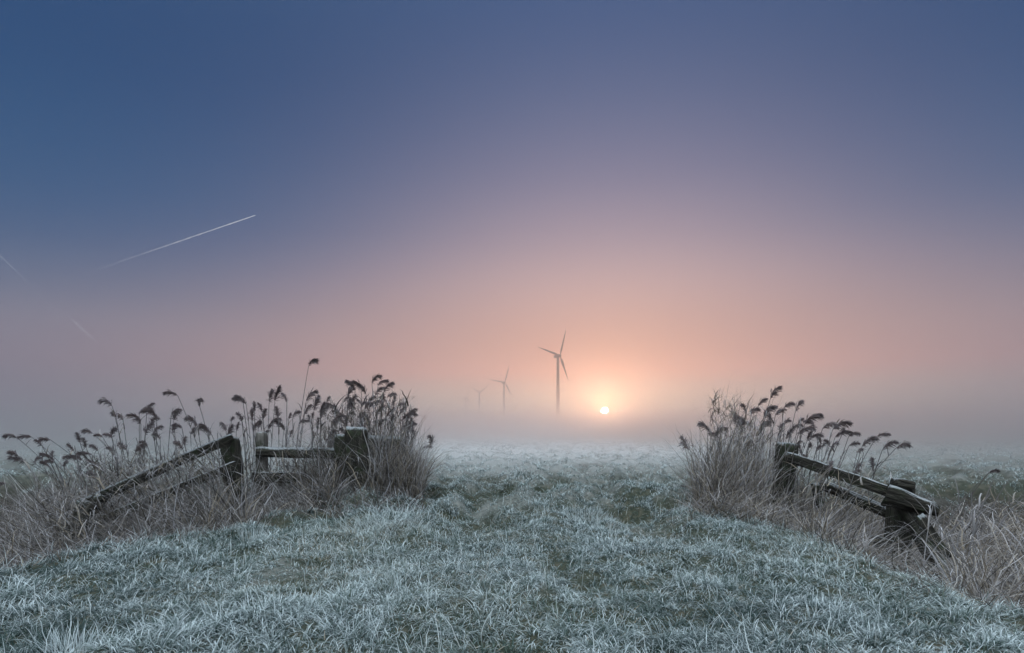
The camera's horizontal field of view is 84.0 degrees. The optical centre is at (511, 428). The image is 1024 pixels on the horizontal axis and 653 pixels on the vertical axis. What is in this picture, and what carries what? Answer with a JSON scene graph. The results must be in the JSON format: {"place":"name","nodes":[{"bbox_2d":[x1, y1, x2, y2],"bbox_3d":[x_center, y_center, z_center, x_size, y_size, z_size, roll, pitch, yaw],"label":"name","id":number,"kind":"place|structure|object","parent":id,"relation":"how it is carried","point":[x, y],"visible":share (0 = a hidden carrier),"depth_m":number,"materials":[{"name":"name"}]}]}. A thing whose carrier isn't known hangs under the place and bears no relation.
{"place":"outdoors","nodes":[
{"label":"outdoors","id":0,"kind":"place"},
{"bbox_2d":[0,429,1023,652],"bbox_3d":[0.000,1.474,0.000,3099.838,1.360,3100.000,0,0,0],"label":"ground","id":1,"kind":"structure","parent":0,"point":[963,482],"depth_m":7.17,"materials":[{"name":"plant"}]},
{"bbox_2d":[5,449,59,506],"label":"reed","id":2,"kind":"object","parent":1,"relation":"on","point":[12,453],"visible":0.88,"depth_m":8.32,"materials":[{"name":"brown plant"}]},
{"bbox_2d":[2,433,75,500],"bbox_3d":[-7.047,1.008,8.817,1.478,1.893,0.322,0,0,-6],"label":"reed","id":3,"kind":"object","parent":1,"relation":"on","point":[13,436],"visible":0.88,"depth_m":8.64,"materials":[{"name":"brown plant"}]},
{"bbox_2d":[7,454,76,495],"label":"reed","id":4,"kind":"object","parent":1,"relation":"on","point":[13,459],"visible":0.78,"depth_m":8.63,"materials":[{"name":"brown plant"}]},
{"bbox_2d":[16,434,84,492],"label":"reed","id":5,"kind":"object","parent":1,"relation":"on","point":[24,436],"visible":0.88,"depth_m":9.54,"materials":[{"name":"brown plant"}]},
{"bbox_2d":[32,439,71,513],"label":"reed","id":6,"kind":"object","parent":1,"relation":"on","point":[36,440],"visible":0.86,"depth_m":7.94,"materials":[{"name":"brown plant"}]},
{"bbox_2d":[37,452,69,502],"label":"reed","id":7,"kind":"object","parent":1,"relation":"on","point":[42,454],"visible":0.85,"depth_m":7.79,"materials":[{"name":"brown plant"}]},
{"bbox_2d":[39,460,73,509],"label":"reed","id":8,"kind":"object","parent":1,"relation":"on","point":[43,463],"visible":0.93,"depth_m":8.44,"materials":[{"name":"brown plant"}]},
{"bbox_2d":[44,454,84,495],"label":"reed","id":9,"kind":"object","parent":1,"relation":"on","point":[48,461],"visible":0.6,"depth_m":8.68,"materials":[{"name":"brown plant"}]},
{"bbox_2d":[21,615,108,652],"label":"grass tuft","id":10,"kind":"object","parent":1,"relation":"on","point":[66,641],"visible":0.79,"depth_m":2.66,"materials":[{"name":"plant"}]},
{"bbox_2d":[35,436,114,496],"bbox_3d":[-6.593,1.053,8.959,1.871,1.848,0.583,0,0,14],"label":"reed","id":11,"kind":"object","parent":1,"relation":"on","point":[46,439],"visible":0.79,"depth_m":8.97,"materials":[{"name":"brown plant"}]},
{"bbox_2d":[74,432,94,492],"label":"reed","id":12,"kind":"object","parent":1,"relation":"on","point":[77,437],"visible":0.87,"depth_m":8.13,"materials":[{"name":"brown plant"}]},
{"bbox_2d":[61,454,116,505],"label":"reed","id":13,"kind":"object","parent":1,"relation":"on","point":[68,456],"visible":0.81,"depth_m":8.26,"materials":[{"name":"brown plant"}]},
{"bbox_2d":[80,428,128,472],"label":"reed","id":14,"kind":"object","parent":1,"relation":"on","point":[88,431],"visible":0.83,"depth_m":9.71,"materials":[{"name":"brown plant"}]},
{"bbox_2d":[97,396,135,516],"bbox_3d":[-6.572,0.747,9.504,0.469,2.558,0.713,0,0,20],"label":"reed","id":15,"kind":"object","parent":1,"relation":"on","point":[100,401],"visible":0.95,"depth_m":9.38,"materials":[{"name":"brown plant"}]},
{"bbox_2d":[104,446,131,525],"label":"reed","id":16,"kind":"object","parent":1,"relation":"on","point":[108,447],"visible":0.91,"depth_m":8.15,"materials":[{"name":"brown plant"}]},
{"bbox_2d":[110,410,126,492],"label":"reed","id":17,"kind":"object","parent":1,"relation":"on","point":[111,413],"visible":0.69,"depth_m":9.54,"materials":[{"name":"brown plant"}]},
{"bbox_2d":[109,426,133,498],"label":"reed","id":18,"kind":"object","parent":1,"relation":"on","point":[113,430],"visible":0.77,"depth_m":9.00,"materials":[{"name":"brown plant"}]},
{"bbox_2d":[117,413,134,518],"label":"reed","id":19,"kind":"object","parent":1,"relation":"on","point":[120,416],"visible":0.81,"depth_m":8.78,"materials":[{"name":"brown plant"}]},
{"bbox_2d":[125,413,141,488],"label":"reed","id":20,"kind":"object","parent":1,"relation":"on","point":[136,417],"visible":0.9,"depth_m":9.38,"materials":[{"name":"brown plant"}]},
{"bbox_2d":[122,421,156,531],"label":"reed","id":21,"kind":"object","parent":1,"relation":"on","point":[149,426],"visible":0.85,"depth_m":8.34,"materials":[{"name":"brown plant"}]},
{"bbox_2d":[133,443,148,490],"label":"reed","id":22,"kind":"object","parent":1,"relation":"on","point":[140,446],"visible":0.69,"depth_m":9.10,"materials":[{"name":"brown plant"}]},
{"bbox_2d":[141,408,159,526],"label":"reed","id":23,"kind":"object","parent":1,"relation":"on","point":[149,410],"visible":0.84,"depth_m":8.36,"materials":[{"name":"brown plant"}]},
{"bbox_2d":[149,417,165,485],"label":"reed","id":24,"kind":"object","parent":1,"relation":"on","point":[153,419],"visible":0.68,"depth_m":9.20,"materials":[{"name":"brown plant"}]},
{"bbox_2d":[154,424,174,505],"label":"reed","id":25,"kind":"object","parent":1,"relation":"on","point":[159,427],"visible":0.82,"depth_m":8.61,"materials":[{"name":"brown plant"}]},
{"bbox_2d":[164,407,181,511],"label":"reed","id":26,"kind":"object","parent":1,"relation":"on","point":[176,409],"visible":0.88,"depth_m":8.54,"materials":[{"name":"brown plant"}]},
{"bbox_2d":[169,408,182,495],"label":"reed","id":27,"kind":"object","parent":1,"relation":"on","point":[179,412],"visible":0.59,"depth_m":9.41,"materials":[{"name":"brown plant"}]},
{"bbox_2d":[170,423,192,521],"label":"reed","id":28,"kind":"object","parent":1,"relation":"on","point":[174,426],"visible":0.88,"depth_m":8.84,"materials":[{"name":"brown plant"}]},
{"bbox_2d":[172,440,199,515],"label":"reed","id":29,"kind":"object","parent":1,"relation":"on","point":[176,443],"visible":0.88,"depth_m":8.12,"materials":[{"name":"brown plant"}]},
{"bbox_2d":[162,389,214,504],"bbox_3d":[-4.841,0.668,8.626,0.647,2.504,0.588,0,0,16],"label":"reed","id":30,"kind":"object","parent":1,"relation":"on","point":[174,394],"visible":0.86,"depth_m":8.58,"materials":[{"name":"brown plant"}]},
{"bbox_2d":[183,415,210,506],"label":"reed","id":31,"kind":"object","parent":1,"relation":"on","point":[190,418],"visible":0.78,"depth_m":9.02,"materials":[{"name":"brown plant"}]},
{"bbox_2d":[189,425,207,517],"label":"reed","id":32,"kind":"object","parent":1,"relation":"on","point":[199,427],"visible":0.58,"depth_m":8.71,"materials":[{"name":"brown plant"}]},
{"bbox_2d":[194,398,226,491],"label":"reed","id":33,"kind":"object","parent":1,"relation":"on","point":[199,400],"visible":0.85,"depth_m":8.59,"materials":[{"name":"brown plant"}]},
{"bbox_2d":[198,423,225,523],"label":"reed","id":34,"kind":"object","parent":1,"relation":"on","point":[203,425],"visible":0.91,"depth_m":8.21,"materials":[{"name":"brown plant"}]},
{"bbox_2d":[52,426,405,550],"bbox_3d":[-3.925,0.848,8.547,4.544,1.754,1.355,0,0,-27],"label":"wooden fence","id":35,"kind":"object","parent":1,"relation":"on","point":[231,443],"visible":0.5,"depth_m":8.65,"materials":[{"name":"brown wood"}]},
{"bbox_2d":[0,388,474,569],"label":"dead reed leaves","id":36,"kind":"object","parent":1,"relation":"on","point":[390,475],"visible":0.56,"depth_m":7.83,"materials":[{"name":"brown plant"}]},
{"bbox_2d":[233,395,253,503],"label":"reed","id":37,"kind":"object","parent":1,"relation":"on","point":[237,396],"visible":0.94,"depth_m":9.04,"materials":[{"name":"brown plant"}]},
{"bbox_2d":[231,396,255,493],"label":"reed","id":38,"kind":"object","parent":1,"relation":"on","point":[233,398],"visible":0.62,"depth_m":9.95,"materials":[{"name":"brown plant"}]},
{"bbox_2d":[236,411,255,487],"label":"reed","id":39,"kind":"object","parent":1,"relation":"on","point":[238,415],"visible":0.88,"depth_m":9.48,"materials":[{"name":"brown plant"}]},
{"bbox_2d":[247,410,255,470],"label":"reed","id":40,"kind":"object","parent":1,"relation":"on","point":[252,414],"visible":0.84,"depth_m":9.84,"materials":[{"name":"brown plant"}]},
{"bbox_2d":[236,522,269,543],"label":"grass tuft","id":41,"kind":"object","parent":1,"relation":"on","point":[243,537],"visible":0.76,"depth_m":5.33,"materials":[{"name":"plant"}]},
{"bbox_2d":[252,420,262,491],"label":"reed","id":42,"kind":"object","parent":1,"relation":"on","point":[256,424],"visible":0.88,"depth_m":9.25,"materials":[{"name":"brown plant"}]},
{"bbox_2d":[266,389,275,470],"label":"reed","id":43,"kind":"object","parent":1,"relation":"on","point":[270,392],"visible":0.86,"depth_m":9.65,"materials":[{"name":"brown plant"}]},
{"bbox_2d":[267,417,281,470],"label":"reed","id":44,"kind":"object","parent":1,"relation":"on","point":[272,423],"visible":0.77,"depth_m":9.49,"materials":[{"name":"brown plant"}]},
{"bbox_2d":[266,384,283,502],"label":"reed","id":45,"kind":"object","parent":1,"relation":"on","point":[278,390],"visible":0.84,"depth_m":9.35,"materials":[{"name":"brown plant"}]},
{"bbox_2d":[274,406,281,486],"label":"reed","id":46,"kind":"object","parent":1,"relation":"on","point":[276,408],"visible":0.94,"depth_m":9.12,"materials":[{"name":"brown plant"}]},
{"bbox_2d":[292,410,303,499],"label":"reed","id":47,"kind":"object","parent":1,"relation":"on","point":[298,412],"visible":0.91,"depth_m":9.21,"materials":[{"name":"brown plant"}]},
{"bbox_2d":[298,404,311,467],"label":"reed","id":48,"kind":"object","parent":1,"relation":"on","point":[307,409],"visible":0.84,"depth_m":9.29,"materials":[{"name":"brown plant"}]},
{"bbox_2d":[295,358,319,467],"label":"reed","id":49,"kind":"object","parent":1,"relation":"on","point":[314,360],"visible":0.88,"depth_m":9.78,"materials":[{"name":"brown plant"}]},
{"bbox_2d":[296,388,318,470],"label":"reed","id":50,"kind":"object","parent":1,"relation":"on","point":[313,392],"visible":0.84,"depth_m":9.67,"materials":[{"name":"brown plant"}]},
{"bbox_2d":[310,394,321,463],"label":"reed","id":51,"kind":"object","parent":1,"relation":"on","point":[317,400],"visible":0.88,"depth_m":9.04,"materials":[{"name":"brown plant"}]},
{"bbox_2d":[327,413,346,476],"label":"reed","id":52,"kind":"object","parent":1,"relation":"on","point":[339,416],"visible":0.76,"depth_m":9.11,"materials":[{"name":"brown plant"}]},
{"bbox_2d":[344,379,355,426],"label":"reed","id":53,"kind":"object","parent":1,"relation":"on","point":[347,382],"visible":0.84,"depth_m":9.46,"materials":[{"name":"brown plant"}]},
{"bbox_2d":[349,379,362,424],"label":"reed","id":54,"kind":"object","parent":1,"relation":"on","point":[354,383],"visible":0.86,"depth_m":9.49,"materials":[{"name":"brown plant"}]},
{"bbox_2d":[356,383,372,428],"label":"reed","id":55,"kind":"object","parent":1,"relation":"on","point":[363,389],"visible":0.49,"depth_m":9.83,"materials":[{"name":"brown plant"}]},
{"bbox_2d":[370,373,385,449],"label":"reed","id":56,"kind":"object","parent":1,"relation":"on","point":[377,376],"visible":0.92,"depth_m":9.23,"materials":[{"name":"brown plant"}]},
{"bbox_2d":[369,379,389,464],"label":"reed","id":57,"kind":"object","parent":1,"relation":"on","point":[385,381],"visible":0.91,"depth_m":9.05,"materials":[{"name":"brown plant"}]},
{"bbox_2d":[325,491,439,539],"bbox_3d":[-1.394,0.913,5.874,1.384,0.535,1.428,0,0,0],"label":"grass tuft","id":58,"kind":"object","parent":1,"relation":"on","point":[376,523],"visible":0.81,"depth_m":5.87,"materials":[{"name":"plant"}]},
{"bbox_2d":[380,381,394,432],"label":"reed","id":59,"kind":"object","parent":1,"relation":"on","point":[390,384],"visible":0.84,"depth_m":9.42,"materials":[{"name":"brown plant"}]},
{"bbox_2d":[460,388,471,428],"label":"wind turbine","id":60,"kind":"object","parent":1,"relation":"on","point":[465,398],"visible":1,"depth_m":1498.71,"materials":[{"name":"grey paint"}]},
{"bbox_2d":[489,367,511,428],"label":"wind turbine","id":61,"kind":"object","parent":1,"relation":"on","point":[504,383],"visible":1,"depth_m":1015.33,"materials":[{"name":"grey paint"}]},
{"bbox_2d":[0,479,1023,611],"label":"straw litter","id":62,"kind":"object","parent":1,"relation":"on","point":[957,582],"visible":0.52,"depth_m":4.90,"materials":[{"name":"beige plant"}]},
{"bbox_2d":[539,331,567,428],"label":"wind turbine","id":63,"kind":"object","parent":1,"relation":"on","point":[556,355],"visible":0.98,"depth_m":625.44,"materials":[{"name":"grey paint"}]},
{"bbox_2d":[557,503,624,525],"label":"grass tuft","id":64,"kind":"object","parent":1,"relation":"on","point":[592,515],"visible":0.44,"depth_m":6.83,"materials":[{"name":"plant"}]},
{"bbox_2d":[676,434,712,471],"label":"reed","id":65,"kind":"object","parent":1,"relation":"on","point":[685,441],"visible":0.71,"depth_m":8.24,"materials":[{"name":"brown plant"}]},
{"bbox_2d":[696,420,713,443],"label":"reed","id":66,"kind":"object","parent":1,"relation":"on","point":[701,424],"visible":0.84,"depth_m":8.59,"materials":[{"name":"brown plant"}]},
{"bbox_2d":[750,406,761,467],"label":"reed","id":67,"kind":"object","parent":1,"relation":"on","point":[756,409],"visible":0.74,"depth_m":8.07,"materials":[{"name":"brown plant"}]},
{"bbox_2d":[754,386,781,466],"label":"reed","id":68,"kind":"object","parent":1,"relation":"on","point":[775,393],"visible":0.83,"depth_m":8.38,"materials":[{"name":"brown plant"}]},
{"bbox_2d":[758,404,777,460],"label":"reed","id":69,"kind":"object","parent":1,"relation":"on","point":[770,410],"visible":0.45,"depth_m":8.26,"materials":[{"name":"brown plant"}]},
{"bbox_2d":[767,408,789,467],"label":"reed","id":70,"kind":"object","parent":1,"relation":"on","point":[779,411],"visible":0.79,"depth_m":8.46,"materials":[{"name":"brown plant"}]},
{"bbox_2d":[780,402,795,440],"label":"reed","id":71,"kind":"object","parent":1,"relation":"on","point":[791,403],"visible":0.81,"depth_m":8.51,"materials":[{"name":"brown plant"}]},
{"bbox_2d":[788,399,805,442],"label":"reed","id":72,"kind":"object","parent":1,"relation":"on","point":[800,402],"visible":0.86,"depth_m":8.93,"materials":[{"name":"brown plant"}]},
{"bbox_2d":[783,424,816,518],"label":"reed","id":73,"kind":"object","parent":1,"relation":"on","point":[810,428],"visible":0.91,"depth_m":7.54,"materials":[{"name":"brown plant"}]},
{"bbox_2d":[792,419,815,518],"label":"reed","id":74,"kind":"object","parent":1,"relation":"on","point":[801,455],"visible":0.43,"depth_m":8.18,"materials":[{"name":"brown plant"}]},
{"bbox_2d":[793,413,824,447],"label":"reed","id":75,"kind":"object","parent":1,"relation":"on","point":[814,416],"visible":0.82,"depth_m":7.90,"materials":[{"name":"brown plant"}]},
{"bbox_2d":[799,431,823,511],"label":"reed","id":76,"kind":"object","parent":1,"relation":"on","point":[815,435],"visible":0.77,"depth_m":8.53,"materials":[{"name":"brown plant"}]},
{"bbox_2d":[803,439,831,512],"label":"reed","id":77,"kind":"object","parent":1,"relation":"on","point":[826,440],"visible":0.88,"depth_m":8.09,"materials":[{"name":"brown plant"}]},
{"bbox_2d":[804,460,834,515],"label":"reed","id":78,"kind":"object","parent":1,"relation":"on","point":[830,463],"visible":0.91,"depth_m":7.36,"materials":[{"name":"brown plant"}]},
{"bbox_2d":[801,422,838,511],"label":"reed","id":79,"kind":"object","parent":1,"relation":"on","point":[830,424],"visible":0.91,"depth_m":7.71,"materials":[{"name":"brown plant"}]},
{"bbox_2d":[634,381,1023,611],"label":"dead reed leaves","id":80,"kind":"object","parent":1,"relation":"on","point":[722,466],"visible":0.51,"depth_m":6.99,"materials":[{"name":"beige plant"}]},
{"bbox_2d":[816,427,846,512],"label":"reed","id":81,"kind":"object","parent":1,"relation":"on","point":[843,431],"visible":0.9,"depth_m":7.59,"materials":[{"name":"brown plant"}]},
{"bbox_2d":[813,419,852,514],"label":"reed","id":82,"kind":"object","parent":1,"relation":"on","point":[843,423],"visible":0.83,"depth_m":8.03,"materials":[{"name":"brown plant"}]},
{"bbox_2d":[823,428,854,478],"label":"reed","id":83,"kind":"object","parent":1,"relation":"on","point":[846,433],"visible":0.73,"depth_m":8.81,"materials":[{"name":"brown plant"}]},
{"bbox_2d":[821,458,865,525],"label":"reed","id":84,"kind":"object","parent":1,"relation":"on","point":[848,491],"visible":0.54,"depth_m":7.25,"materials":[{"name":"brown plant"}]},
{"bbox_2d":[826,441,863,507],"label":"reed","id":85,"kind":"object","parent":1,"relation":"on","point":[854,443],"visible":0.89,"depth_m":7.91,"materials":[{"name":"brown plant"}]},
{"bbox_2d":[842,435,879,524],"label":"reed","id":86,"kind":"object","parent":1,"relation":"on","point":[871,439],"visible":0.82,"depth_m":8.12,"materials":[{"name":"brown plant"}]},
{"bbox_2d":[770,442,953,580],"bbox_3d":[4.375,1.040,7.211,0.561,1.691,2.190,0,0,-37],"label":"wooden fence","id":87,"kind":"object","parent":1,"relation":"on","point":[902,509],"visible":0.65,"depth_m":6.91,"materials":[{"name":"brown wood"}]},
{"bbox_2d":[848,456,876,534],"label":"reed","id":88,"kind":"object","parent":1,"relation":"on","point":[872,459],"visible":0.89,"depth_m":7.77,"materials":[{"name":"brown plant"}]},
{"bbox_2d":[836,431,891,520],"bbox_3d":[4.841,0.953,7.874,0.805,1.826,0.393,0,0,0],"label":"reed","id":89,"kind":"object","parent":1,"relation":"on","point":[885,434],"visible":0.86,"depth_m":7.90,"materials":[{"name":"brown plant"}]},
{"bbox_2d":[837,441,912,522],"bbox_3d":[5.066,1.050,8.021,1.049,1.787,0.613,0,0,16],"label":"reed","id":90,"kind":"object","parent":1,"relation":"on","point":[904,444],"visible":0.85,"depth_m":7.90,"materials":[{"name":"brown plant"}]},
{"bbox_2d":[860,440,898,524],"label":"reed","id":91,"kind":"object","parent":1,"relation":"on","point":[891,443],"visible":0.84,"depth_m":7.92,"materials":[{"name":"brown plant"}]},
{"bbox_2d":[878,515,945,560],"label":"reed","id":92,"kind":"object","parent":1,"relation":"on","point":[914,539],"visible":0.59,"depth_m":6.54,"materials":[{"name":"beige plant"}]},
{"bbox_2d":[923,502,944,571],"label":"reed","id":93,"kind":"object","parent":1,"relation":"on","point":[930,513],"visible":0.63,"depth_m":6.28,"materials":[{"name":"beige plant"}]},
{"bbox_2d":[920,504,962,576],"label":"reed","id":94,"kind":"object","parent":1,"relation":"on","point":[943,526],"visible":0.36,"depth_m":6.60,"materials":[{"name":"beige plant"}]},
{"bbox_2d":[920,520,969,572],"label":"reed","id":95,"kind":"object","parent":1,"relation":"on","point":[942,538],"visible":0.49,"depth_m":5.82,"materials":[{"name":"beige plant"}]},
{"bbox_2d":[928,476,978,568],"bbox_3d":[5.506,1.351,7.193,0.584,1.609,0.216,0,0,18],"label":"reed","id":96,"kind":"object","parent":1,"relation":"on","point":[958,502],"visible":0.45,"depth_m":7.08,"materials":[{"name":"beige plant"}]},
{"bbox_2d":[947,493,990,563],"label":"reed","id":97,"kind":"object","parent":1,"relation":"on","point":[979,505],"visible":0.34,"depth_m":7.00,"materials":[{"name":"beige plant"}]},
{"bbox_2d":[952,504,994,574],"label":"reed","id":98,"kind":"object","parent":1,"relation":"on","point":[959,536],"visible":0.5,"depth_m":6.12,"materials":[{"name":"beige plant"}]},
{"bbox_2d":[948,468,1000,546],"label":"reed","id":99,"kind":"object","parent":1,"relation":"on","point":[995,470],"visible":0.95,"depth_m":7.17,"materials":[{"name":"beige plant"}]},
{"bbox_2d":[954,514,1000,571],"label":"reed","id":100,"kind":"object","parent":1,"relation":"on","point":[969,542],"visible":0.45,"depth_m":6.02,"materials":[{"name":"beige plant"}]},
{"bbox_2d":[971,492,990,580],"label":"reed","id":101,"kind":"object","parent":1,"relation":"on","point":[972,533],"visible":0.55,"depth_m":6.05,"materials":[{"name":"beige plant"}]},
{"bbox_2d":[958,481,1004,568],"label":"reed","id":102,"kind":"object","parent":1,"relation":"on","point":[974,527],"visible":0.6,"depth_m":5.68,"materials":[{"name":"beige plant"}]},
{"bbox_2d":[967,480,1008,580],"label":"reed","id":103,"kind":"object","parent":1,"relation":"on","point":[987,517],"visible":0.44,"depth_m":6.22,"materials":[{"name":"beige plant"}]},
{"bbox_2d":[980,498,1022,564],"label":"reed","id":104,"kind":"object","parent":1,"relation":"on","point":[1005,516],"visible":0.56,"depth_m":7.09,"materials":[{"name":"beige plant"}]},
{"bbox_2d":[979,492,1023,555],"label":"reed","id":105,"kind":"object","parent":1,"relation":"on","point":[1003,512],"visible":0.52,"depth_m":7.69,"materials":[{"name":"beige plant"}]},
{"bbox_2d":[0,0,1023,428],"label":"sky","id":106,"kind":"structure","parent":0,"point":[821,201],"materials":[{"name":"blue"}]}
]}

